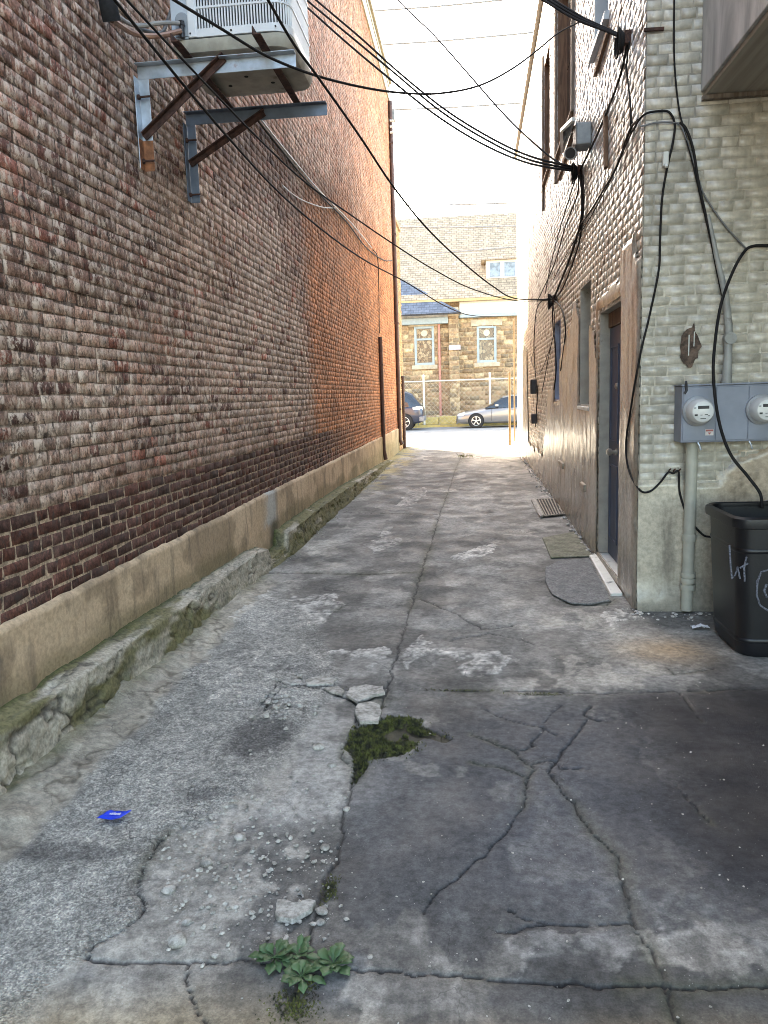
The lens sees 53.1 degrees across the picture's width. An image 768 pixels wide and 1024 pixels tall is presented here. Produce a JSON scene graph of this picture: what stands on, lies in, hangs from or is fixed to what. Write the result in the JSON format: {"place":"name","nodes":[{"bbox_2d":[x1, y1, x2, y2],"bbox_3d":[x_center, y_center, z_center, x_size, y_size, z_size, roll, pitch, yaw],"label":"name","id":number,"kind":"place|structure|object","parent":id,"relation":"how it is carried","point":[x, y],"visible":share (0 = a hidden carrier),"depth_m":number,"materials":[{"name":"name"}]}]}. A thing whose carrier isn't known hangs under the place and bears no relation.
{"place":"outdoors","nodes":[
{"label":"outdoors","id":0,"kind":"place"},
{"bbox_2d":[0,467,763,1023],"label":"gravel","id":1,"kind":"structure","parent":0,"point":[226,865],"depth_m":2.74,"materials":[{"name":"gravel"}]},
{"bbox_2d":[0,445,767,1023],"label":"alley pavement","id":2,"kind":"structure","parent":0,"point":[408,547],"depth_m":3.04,"materials":[{"name":"concrete"}]},
{"bbox_2d":[97,810,130,819],"bbox_3d":[-1.041,1.169,2.973,0.114,0.010,0.060,-1,9,6],"label":"wrapper","id":3,"kind":"object","parent":2,"relation":"on","point":[110,814],"visible":1,"depth_m":2.97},
{"bbox_2d":[161,885,176,894],"bbox_3d":[-0.714,1.250,2.549,0.048,0.025,0.047,5,11,37],"label":"stone","id":4,"kind":"object","parent":2,"relation":"on","point":[168,889],"visible":1,"depth_m":2.54,"materials":[{"name":"stone"}]},
{"bbox_2d":[168,932,185,948],"bbox_3d":[-0.619,1.281,2.303,0.053,0.031,0.065,-1,9,6],"label":"stone","id":5,"kind":"object","parent":2,"relation":"on","point":[176,940],"visible":1,"depth_m":2.29,"materials":[{"name":"stone"}]},
{"bbox_2d":[181,918,191,925],"bbox_3d":[-0.613,1.273,2.390,0.034,0.020,0.031,-1,9,6],"label":"stone","id":6,"kind":"object","parent":2,"relation":"on","point":[186,921],"visible":1,"depth_m":2.38,"materials":[{"name":"stone"}]},
{"bbox_2d":[0,460,393,795],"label":"kerb","id":7,"kind":"structure","parent":2,"relation":"on","point":[47,714],"depth_m":4.36,"materials":[{"name":"concrete"}]},
{"bbox_2d":[0,0,403,706],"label":"brick building","id":8,"kind":"structure","parent":2,"relation":"on","point":[208,384],"depth_m":5.18,"materials":[{"name":"brown brick"}]},
{"bbox_2d":[135,10,170,32],"bbox_3d":[-1.445,-3.333,5.035,0.064,0.617,0.701,0,9,12],"label":"flexible conduit","id":9,"kind":"object","parent":8,"relation":"attached to","point":[164,29],"visible":0.48,"depth_m":4.98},
{"bbox_2d":[133,26,326,202],"bbox_3d":[-0.985,-2.563,5.102,1.057,0.679,1.150,-1,9,6],"label":"wall bracket","id":10,"kind":"object","parent":8,"relation":"attached to","point":[205,69],"depth_m":4.86,"materials":[{"name":"metal"}]},
{"bbox_2d":[170,0,311,96],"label":"condenser unit","id":11,"kind":"object","parent":10,"relation":"on","point":[198,37],"visible":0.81,"depth_m":4.78,"materials":[{"name":"white metal"}]},
{"bbox_2d":[98,0,181,38],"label":"refrigerant line","id":12,"kind":"object","parent":11,"relation":"attached to","point":[109,10],"visible":0.9,"depth_m":4.50,"materials":[{"name":"black plastic"}]},
{"bbox_2d":[113,0,505,316],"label":"cable","id":13,"kind":"object","parent":10,"relation":"attached to","point":[126,14],"visible":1,"depth_m":4.41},
{"bbox_2d":[282,185,334,207],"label":"cable","id":14,"kind":"object","parent":8,"relation":"attached to","point":[304,200],"visible":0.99,"depth_m":9.62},
{"bbox_2d":[260,120,371,247],"bbox_3d":[-0.740,-4.785,12.083,0.019,0.407,9.046,-1,9,6],"label":"cable","id":15,"kind":"object","parent":8,"relation":"attached to","point":[276,139],"visible":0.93,"depth_m":9.60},
{"bbox_2d":[258,120,391,260],"bbox_3d":[-0.514,-5.354,14.260,0.023,0.941,13.830,-1,9,6],"label":"cable","id":16,"kind":"object","parent":8,"relation":"attached to","point":[279,147],"visible":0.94,"depth_m":9.62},
{"bbox_2d":[373,250,379,332],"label":"cable","id":17,"kind":"object","parent":8,"relation":"attached to","point":[378,291],"visible":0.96,"depth_m":17.71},
{"bbox_2d":[307,7,570,171],"bbox_3d":[0.350,-4.947,8.572,3.554,2.628,0.055,1,9,18],"label":"cable","id":18,"kind":"object","parent":8,"relation":"attached to","point":[411,96],"visible":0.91,"depth_m":8.56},
{"bbox_2d":[307,0,571,168],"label":"cable","id":19,"kind":"object","parent":8,"relation":"attached to","point":[422,96],"visible":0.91,"depth_m":8.63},
{"bbox_2d":[315,0,571,166],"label":"cable","id":20,"kind":"object","parent":8,"relation":"attached to","point":[427,96],"visible":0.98,"depth_m":8.69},
{"bbox_2d":[199,858,211,867],"bbox_3d":[-0.621,1.225,2.688,0.042,0.026,0.041,-1,9,6],"label":"stone","id":21,"kind":"object","parent":2,"relation":"on","point":[206,861],"visible":0.97,"depth_m":2.67,"materials":[{"name":"stone"}]},
{"bbox_2d":[234,833,245,840],"bbox_3d":[-0.533,1.202,2.845,0.042,0.021,0.043,-1,9,6],"label":"stone","id":22,"kind":"object","parent":2,"relation":"on","point":[239,836],"visible":1,"depth_m":2.83,"materials":[{"name":"stone"}]},
{"bbox_2d":[248,938,294,974],"bbox_3d":[-0.305,1.277,2.213,0.118,0.034,0.145,-9,11,-41],"label":"weed plant","id":23,"kind":"object","parent":2,"relation":"on","point":[263,952],"visible":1,"depth_m":2.22,"materials":[{"name":"green plant"}]},
{"bbox_2d":[283,679,301,685],"bbox_3d":[-0.516,0.968,4.356,0.097,0.012,0.077,-5,9,-21],"label":"concrete chunk","id":24,"kind":"object","parent":2,"relation":"on","point":[291,683],"visible":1,"depth_m":4.35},
{"bbox_2d":[273,934,314,962],"bbox_3d":[-0.244,1.275,2.236,0.117,0.042,0.121,4,10,33],"label":"weed plant","id":25,"kind":"object","parent":2,"relation":"on","point":[305,946],"visible":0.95,"depth_m":2.24,"materials":[{"name":"green plant"}]},
{"bbox_2d":[275,899,315,923],"bbox_3d":[-0.283,1.250,2.410,0.124,0.018,0.104,-1,9,6],"label":"concrete chunk","id":26,"kind":"object","parent":2,"relation":"on","point":[287,911],"visible":1,"depth_m":2.40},
{"bbox_2d":[281,959,325,993],"bbox_3d":[-0.220,1.286,2.148,0.129,0.028,0.128,-1,9,6],"label":"weed plant","id":27,"kind":"object","parent":2,"relation":"on","point":[290,978],"visible":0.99,"depth_m":2.14,"materials":[{"name":"green plant"}]},
{"bbox_2d":[312,742,324,749],"bbox_3d":[-0.301,1.083,3.554,0.060,0.029,0.061,-1,9,6],"label":"stone","id":28,"kind":"object","parent":2,"relation":"on","point":[318,746],"visible":1,"depth_m":3.54,"materials":[{"name":"stone"}]},
{"bbox_2d":[305,675,336,685],"bbox_3d":[-0.358,0.958,4.378,0.177,0.014,0.157,-1,9,6],"label":"concrete chunk","id":29,"kind":"object","parent":2,"relation":"on","point":[322,680],"visible":1,"depth_m":4.35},
{"bbox_2d":[317,918,325,925],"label":"stone","id":30,"kind":"object","parent":2,"relation":"on","point":[320,921],"visible":1,"depth_m":2.36,"materials":[{"name":"stone"}]},
{"bbox_2d":[316,906,327,915],"bbox_3d":[-0.194,1.255,2.417,0.038,0.020,0.035,3,10,31],"label":"stone","id":31,"kind":"object","parent":2,"relation":"on","point":[322,910],"visible":1,"depth_m":2.41,"materials":[{"name":"stone"}]},
{"bbox_2d":[320,844,329,850],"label":"stone","id":32,"kind":"object","parent":2,"relation":"on","point":[324,847],"visible":1,"depth_m":2.75,"materials":[{"name":"stone"}]},
{"bbox_2d":[306,942,354,975],"bbox_3d":[-0.158,1.273,2.192,0.144,0.045,0.130,-1,9,6],"label":"weed plant","id":33,"kind":"object","parent":2,"relation":"on","point":[321,957],"visible":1,"depth_m":2.19,"materials":[{"name":"green plant"}]},
{"bbox_2d":[323,686,343,695],"bbox_3d":[-0.264,0.980,4.218,0.078,0.012,0.151,-7,10,-32],"label":"concrete chunk","id":34,"kind":"object","parent":2,"relation":"on","point":[336,690],"visible":1,"depth_m":4.21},
{"bbox_2d":[346,684,384,703],"bbox_3d":[-0.106,0.979,4.180,0.235,0.016,0.190,-9,11,-38],"label":"concrete chunk","id":35,"kind":"object","parent":2,"relation":"on","point":[359,694],"visible":0.98,"depth_m":4.15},
{"bbox_2d":[355,701,381,724],"bbox_3d":[-0.081,1.018,3.905,0.142,0.018,0.252,-1,9,6],"label":"concrete chunk","id":36,"kind":"object","parent":2,"relation":"on","point":[369,712],"visible":1,"depth_m":3.88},
{"bbox_2d":[395,216,402,450],"bbox_3d":[-2.989,-5.129,23.230,7.030,6.623,1.963,-1,9,6],"label":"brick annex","id":37,"kind":"object","parent":2,"relation":"on","point":[398,229],"visible":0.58,"depth_m":23.02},
{"bbox_2d":[401,376,405,447],"bbox_3d":[0.597,-3.027,23.386,0.111,2.201,0.111,-1,9,6],"label":"gate post","id":38,"kind":"object","parent":2,"relation":"on","point":[403,411],"visible":0.95,"depth_m":23.34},
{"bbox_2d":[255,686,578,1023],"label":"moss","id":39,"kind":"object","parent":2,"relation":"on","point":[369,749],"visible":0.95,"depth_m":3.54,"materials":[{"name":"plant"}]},
{"bbox_2d":[508,372,510,444],"bbox_3d":[3.779,-3.097,23.126,0.078,2.211,0.078,-1,9,6],"label":"gate post","id":40,"kind":"object","parent":2,"relation":"on","point":[509,387],"visible":1,"depth_m":23.07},
{"bbox_2d":[531,499,542,517],"bbox_3d":[2.100,-0.061,10.552,0.065,0.030,1.640,-1,9,7],"label":"concrete chunk","id":41,"kind":"object","parent":2,"relation":"on","point":[537,508],"visible":1,"depth_m":10.43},
{"bbox_2d":[536,498,564,516],"bbox_3d":[2.308,-0.074,10.579,0.394,0.016,1.624,-1,9,6],"label":"drain grate","id":42,"kind":"object","parent":2,"relation":"on","point":[549,506],"visible":0.73,"depth_m":10.49,"materials":[{"name":"metal"}]},
{"bbox_2d":[542,532,591,557],"bbox_3d":[1.878,0.333,8.046,0.406,0.012,1.386,-1,9,6],"label":"concrete pad","id":43,"kind":"object","parent":2,"relation":"on","point":[567,545],"visible":0.94,"depth_m":7.88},
{"bbox_2d":[545,558,609,604],"bbox_3d":[1.605,0.567,6.555,0.463,0.012,1.642,-1,9,9],"label":"doormat","id":44,"kind":"object","parent":2,"relation":"on","point":[576,581],"visible":1,"depth_m":6.38,"materials":[{"name":"fabric"}]},
{"bbox_2d":[514,450,710,620],"bbox_3d":[2.858,-0.469,13.104,0.739,0.035,15.886,-1,9,6],"label":"rubble","id":45,"kind":"object","parent":2,"relation":"on","point":[636,611],"visible":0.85,"depth_m":8.54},
{"bbox_2d":[514,0,767,611],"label":"painted building","id":46,"kind":"structure","parent":2,"relation":"on","point":[571,447],"depth_m":5.52,"materials":[{"name":"brick"}]},
{"bbox_2d":[125,0,548,301],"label":"cable","id":47,"kind":"object","parent":46,"relation":"attached to","point":[196,74],"visible":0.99,"depth_m":4.22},
{"bbox_2d":[172,0,578,94],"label":"cable","id":48,"kind":"object","parent":46,"relation":"attached to","point":[284,63],"visible":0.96,"depth_m":4.38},
{"bbox_2d":[398,0,560,162],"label":"cable","id":49,"kind":"object","parent":46,"relation":"attached to","point":[503,113],"visible":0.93,"depth_m":9.54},
{"bbox_2d":[530,379,535,393],"bbox_3d":[2.837,-2.385,14.638,0.108,0.270,0.220,-1,9,6],"label":"junction box","id":50,"kind":"object","parent":46,"relation":"attached to","point":[532,386],"visible":1,"depth_m":14.53,"materials":[{"name":"paint"}]},
{"bbox_2d":[530,414,536,423],"bbox_3d":[2.840,-1.769,14.586,0.108,0.180,0.220,-1,9,6],"label":"junction box","id":51,"kind":"object","parent":46,"relation":"attached to","point":[533,418],"visible":0.99,"depth_m":14.48,"materials":[{"name":"paint"}]},
{"bbox_2d":[534,298,547,426],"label":"cable","id":52,"kind":"object","parent":46,"relation":"attached to","point":[534,358],"visible":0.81,"depth_m":14.40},
{"bbox_2d":[544,41,549,171],"bbox_3d":[2.594,-6.080,11.754,0.211,1.750,0.894,-1,9,6],"label":"window frame","id":53,"kind":"structure","parent":46,"relation":"in","point":[547,63],"depth_m":12.13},
{"bbox_2d":[542,305,554,390],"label":"cable","id":54,"kind":"object","parent":46,"relation":"attached to","point":[550,347],"visible":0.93,"depth_m":11.50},
{"bbox_2d":[548,294,555,309],"bbox_3d":[2.379,-2.974,10.864,0.120,0.229,0.204,-1,9,6],"label":"cable clamp","id":55,"kind":"object","parent":46,"relation":"attached to","point":[551,301],"visible":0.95,"depth_m":10.82,"materials":[{"name":"metal"}]},
{"bbox_2d":[266,0,548,299],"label":"cable","id":56,"kind":"object","parent":55,"relation":"attached to","point":[324,86],"visible":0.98,"depth_m":4.76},
{"bbox_2d":[552,303,556,389],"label":"cable","id":57,"kind":"object","parent":46,"relation":"attached to","point":[555,349],"visible":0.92,"depth_m":10.87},
{"bbox_2d":[537,175,578,301],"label":"cable","id":58,"kind":"object","parent":46,"relation":"attached to","point":[563,234],"visible":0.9,"depth_m":9.56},
{"bbox_2d":[555,318,560,400],"bbox_3d":[2.508,-2.116,10.746,0.170,1.120,0.794,-1,9,6],"label":"window frame","id":59,"kind":"structure","parent":46,"relation":"in","point":[559,320],"depth_m":11.11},
{"bbox_2d":[545,182,574,293],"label":"cable","id":60,"kind":"object","parent":46,"relation":"attached to","point":[558,232],"visible":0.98,"depth_m":10.05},
{"bbox_2d":[554,300,565,370],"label":"cable","id":61,"kind":"object","parent":46,"relation":"attached to","point":[565,330],"visible":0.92,"depth_m":9.75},
{"bbox_2d":[559,322,560,365],"bbox_3d":[2.499,-2.116,10.747,0.040,1.080,0.760,-1,9,7],"label":"window","id":62,"kind":"structure","parent":46,"relation":"in","point":[560,322],"depth_m":10.94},
{"bbox_2d":[558,0,567,144],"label":"window frame","id":63,"kind":"structure","parent":46,"relation":"in","point":[562,19],"depth_m":10.17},
{"bbox_2d":[558,125,574,180],"bbox_3d":[2.199,-4.308,9.300,0.030,0.153,1.683,-1,9,7],"label":"wooden lath","id":64,"kind":"object","parent":46,"relation":"attached to","point":[569,144],"visible":0.61,"depth_m":9.01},
{"bbox_2d":[560,117,574,152],"bbox_3d":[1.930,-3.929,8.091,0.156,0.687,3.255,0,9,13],"label":"open sash","id":65,"kind":"object","parent":46,"relation":"attached to","point":[566,129],"visible":1,"depth_m":8.53,"materials":[{"name":"white wood"}]},
{"bbox_2d":[554,171,582,296],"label":"cable","id":66,"kind":"object","parent":46,"relation":"attached to","point":[578,231],"visible":0.89,"depth_m":8.36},
{"bbox_2d":[567,0,570,117],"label":"window","id":67,"kind":"structure","parent":46,"relation":"in","point":[568,1],"depth_m":9.94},
{"bbox_2d":[554,174,584,299],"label":"cable","id":68,"kind":"object","parent":46,"relation":"attached to","point":[579,236],"visible":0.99,"depth_m":8.08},
{"bbox_2d":[571,162,582,183],"bbox_3d":[2.031,-3.562,8.078,0.109,0.216,0.186,-1,9,6],"label":"cable clamp","id":69,"kind":"object","parent":46,"relation":"attached to","point":[575,170],"visible":0.95,"depth_m":8.04,"materials":[{"name":"metal"}]},
{"bbox_2d":[564,122,591,159],"bbox_3d":[1.882,-3.598,7.552,0.254,0.328,0.326,-1,9,6],"label":"security light","id":70,"kind":"object","parent":46,"relation":"attached to","point":[581,136],"visible":1,"depth_m":7.39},
{"bbox_2d":[541,0,616,36],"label":"cable","id":71,"kind":"object","parent":46,"relation":"attached to","point":[577,19],"visible":0.84,"depth_m":5.79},
{"bbox_2d":[547,0,616,33],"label":"cable","id":72,"kind":"object","parent":46,"relation":"attached to","point":[564,9],"visible":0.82,"depth_m":5.82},
{"bbox_2d":[552,0,616,32],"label":"cable","id":73,"kind":"object","parent":46,"relation":"attached to","point":[569,9],"visible":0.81,"depth_m":5.81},
{"bbox_2d":[580,278,590,406],"bbox_3d":[2.249,-1.741,8.013,0.310,1.270,0.794,-1,9,6],"label":"blocked window","id":74,"kind":"structure","parent":46,"relation":"in","point":[585,291],"depth_m":8.38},
{"bbox_2d":[553,127,633,279],"bbox_3d":[2.071,-2.982,8.134,0.012,0.236,5.728,-1,9,7],"label":"cable","id":75,"kind":"object","parent":46,"relation":"attached to","point":[600,198],"visible":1,"depth_m":6.71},
{"bbox_2d":[594,0,608,40],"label":"window frame","id":76,"kind":"structure","parent":46,"relation":"in","point":[600,6],"depth_m":7.09,"materials":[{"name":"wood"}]},
{"bbox_2d":[594,27,609,76],"bbox_3d":[1.879,-3.958,6.641,0.030,0.113,0.719,-1,9,7],"label":"wooden lath","id":77,"kind":"object","parent":46,"relation":"attached to","point":[602,51],"visible":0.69,"depth_m":6.61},
{"bbox_2d":[579,45,627,169],"bbox_3d":[1.897,-3.469,6.772,0.019,0.227,2.593,-1,9,7],"label":"cable","id":78,"kind":"object","parent":46,"relation":"attached to","point":[616,86],"visible":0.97,"depth_m":6.17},
{"bbox_2d":[603,110,607,169],"bbox_3d":[1.874,-3.144,6.503,0.031,0.474,0.132,-1,9,6],"label":"wooden lath","id":79,"kind":"object","parent":46,"relation":"attached to","point":[605,141],"visible":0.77,"depth_m":6.47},
{"bbox_2d":[578,119,637,226],"bbox_3d":[1.898,-2.844,6.710,0.018,0.147,3.076,-1,9,7],"label":"cable","id":80,"kind":"object","parent":46,"relation":"attached to","point":[618,162],"visible":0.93,"depth_m":6.05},
{"bbox_2d":[606,324,620,562],"bbox_3d":[2.041,-0.600,6.896,0.142,2.076,0.571,-1,9,6],"label":"door","id":81,"kind":"structure","parent":46,"relation":"in","point":[615,332],"depth_m":6.88,"materials":[{"name":"grey metal"}]},
{"bbox_2d":[614,25,631,59],"bbox_3d":[1.720,-3.370,5.516,0.109,0.216,0.186,-1,9,6],"label":"cable clamp","id":82,"kind":"object","parent":46,"relation":"attached to","point":[622,39],"visible":1,"depth_m":5.48,"materials":[{"name":"metal"}]},
{"bbox_2d":[626,41,632,123],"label":"cable","id":83,"kind":"object","parent":82,"relation":"hanging from","point":[628,79],"visible":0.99,"depth_m":5.49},
{"bbox_2d":[622,52,630,132],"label":"cable","id":84,"kind":"object","parent":46,"relation":"attached to","point":[627,85],"visible":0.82,"depth_m":5.46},
{"bbox_2d":[644,27,663,31],"bbox_3d":[1.752,-3.133,4.993,0.126,0.020,0.018,-1,9,6],"label":"iron spike","id":85,"kind":"object","parent":46,"relation":"attached to","point":[651,29],"visible":1,"depth_m":4.99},
{"bbox_2d":[662,151,668,167],"bbox_3d":[1.865,-2.329,5.093,0.036,0.108,0.063,-1,9,6],"label":"junction fitting","id":86,"kind":"object","parent":46,"relation":"attached to","point":[665,159],"visible":1,"depth_m":5.08,"materials":[{"name":"white paint"}]},
{"bbox_2d":[625,109,710,537],"bbox_3d":[1.943,-1.239,5.302,0.709,2.868,0.295,6,12,43],"label":"cable","id":87,"kind":"object","parent":46,"relation":"attached to","point":[652,302],"visible":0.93,"depth_m":5.28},
{"bbox_2d":[680,442,697,611],"bbox_3d":[2.146,0.107,5.404,0.104,1.200,0.104,-1,9,6],"label":"conduit","id":88,"kind":"object","parent":46,"relation":"attached to","point":[688,582],"visible":0.98,"depth_m":5.37,"materials":[{"name":"metal"}]},
{"bbox_2d":[640,121,745,248],"bbox_3d":[2.056,-2.168,5.117,0.701,0.838,0.012,-1,9,6],"label":"cable","id":89,"kind":"object","parent":46,"relation":"attached to","point":[724,224],"visible":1,"depth_m":5.11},
{"bbox_2d":[679,121,712,250],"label":"cable","id":90,"kind":"object","parent":46,"relation":"attached to","point":[682,124],"visible":1,"depth_m":5.09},
{"bbox_2d":[673,0,721,296],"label":"cable","id":91,"kind":"object","parent":46,"relation":"attached to","point":[680,116],"visible":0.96,"depth_m":5.04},
{"bbox_2d":[674,381,767,449],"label":"meter panel","id":92,"kind":"object","parent":46,"relation":"attached to","point":[743,410],"visible":1,"depth_m":5.13,"materials":[{"name":"grey paint"}]},
{"bbox_2d":[707,214,736,382],"bbox_3d":[2.267,-1.426,5.173,0.209,1.124,0.076,-1,9,6],"label":"conduit","id":93,"kind":"object","parent":46,"relation":"attached to","point":[729,338],"visible":0.94,"depth_m":5.18,"materials":[{"name":"metal"}]},
{"bbox_2d":[701,0,767,100],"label":"overhang","id":94,"kind":"object","parent":46,"relation":"attached to","point":[734,49],"visible":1,"depth_m":4.62,"materials":[{"name":"grey wood"}]},
{"bbox_2d":[712,244,767,508],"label":"cable","id":95,"kind":"object","parent":46,"relation":"attached to","point":[739,466],"visible":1,"depth_m":5.00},
{"bbox_2d":[705,501,767,656],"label":"trash bin","id":96,"kind":"object","parent":2,"relation":"on","point":[739,541],"visible":1,"depth_m":4.53,"materials":[{"name":"black plastic"}]},
{"bbox_2d":[375,0,506,11],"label":"utility wire","id":97,"kind":"object","parent":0,"point":[439,5],"visible":0.41,"depth_m":27.51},
{"bbox_2d":[372,0,537,218],"label":"sky","id":98,"kind":"structure","parent":0,"point":[435,163],"materials":[{"name":"white"}]},
{"bbox_2d":[395,202,516,205],"bbox_3d":[2.318,-11.987,28.431,36.003,1.684,0.058,-1,9,6],"label":"utility wire","id":99,"kind":"object","parent":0,"point":[454,204],"visible":0.27,"depth_m":28.49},
{"bbox_2d":[383,32,532,45],"bbox_3d":[2.072,-17.343,27.631,36.003,0.841,0.058,-1,9,6],"label":"utility wire","id":100,"kind":"object","parent":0,"point":[458,39],"visible":0.32,"depth_m":27.60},
{"bbox_2d":[394,102,521,109],"bbox_3d":[2.192,-15.242,27.942,36.003,1.206,0.058,-1,9,6],"label":"utility wire","id":101,"kind":"object","parent":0,"point":[460,106],"visible":0.24,"depth_m":27.94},
{"bbox_2d":[400,246,516,255],"bbox_3d":[2.575,-10.178,28.681,36.003,1.010,0.058,-1,9,6],"label":"utility wire","id":102,"kind":"object","parent":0,"point":[459,251],"visible":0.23,"depth_m":28.69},
{"bbox_2d":[400,225,516,227],"bbox_3d":[2.319,-11.221,28.549,36.003,1.904,0.058,-1,9,6],"label":"utility wire","id":103,"kind":"object","parent":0,"point":[460,226],"visible":0.23,"depth_m":28.55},
{"bbox_2d":[406,425,516,440],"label":"street","id":104,"kind":"structure","parent":0,"point":[456,433],"depth_m":31.44,"materials":[{"name":"asphalt"}]},
{"bbox_2d":[405,391,425,430],"bbox_3d":[-0.364,-4.761,36.455,4.637,1.879,1.988,-1,9,6],"label":"parked car","id":105,"kind":"object","parent":104,"relation":"on","point":[414,411],"visible":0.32,"depth_m":35.41,"materials":[{"name":"grey paint"}]},
{"bbox_2d":[456,394,516,427],"bbox_3d":[5.754,-4.743,36.134,4.699,1.528,1.997,-1,9,6],"label":"parked car","id":106,"kind":"object","parent":104,"relation":"on","point":[497,411],"visible":0.56,"depth_m":35.47,"materials":[{"name":"silver metal"}]},
{"bbox_2d":[406,438,516,446],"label":"sidewalk","id":107,"kind":"structure","parent":0,"point":[469,442],"depth_m":25.07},
{"bbox_2d":[513,320,514,441],"bbox_3d":[4.157,-4.158,24.550,0.053,3.858,0.053,-1,9,6],"label":"gate post","id":108,"kind":"object","parent":107,"relation":"on","point":[514,370],"visible":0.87,"depth_m":24.46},
{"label":"far sidewalk","id":109,"kind":"structure","parent":0,"visible":0},
{"bbox_2d":[416,416,460,424],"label":"wall","id":110,"kind":"structure","parent":109,"relation":"on","point":[442,420],"depth_m":38.68,"materials":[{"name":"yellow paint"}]},
{"bbox_2d":[397,212,517,416],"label":"stone church","id":111,"kind":"structure","parent":109,"relation":"on","point":[440,342],"depth_m":40.30,"materials":[{"name":"beige stone"}]},
{"bbox_2d":[414,326,434,364],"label":"window","id":112,"kind":"structure","parent":111,"relation":"in","point":[423,335],"depth_m":40.40,"materials":[{"name":"white glass"}]},
{"bbox_2d":[477,325,496,362],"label":"window","id":113,"kind":"structure","parent":111,"relation":"in","point":[486,335],"depth_m":40.05,"materials":[{"name":"white glass"}]},
{"bbox_2d":[404,372,516,424],"bbox_3d":[3.627,-5.639,38.324,29.549,2.501,0.120,-1,9,6],"label":"chainlink fence","id":114,"kind":"object","parent":109,"relation":"on","point":[489,379],"visible":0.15,"depth_m":38.30,"materials":[{"name":"metal"}]},
{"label":"ground","id":115,"kind":"structure","parent":0,"visible":0},
{"bbox_2d":[413,423,516,427],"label":"kerb","id":116,"kind":"structure","parent":115,"relation":"on","point":[456,425],"depth_m":37.84,"materials":[{"name":"yellow paint"}]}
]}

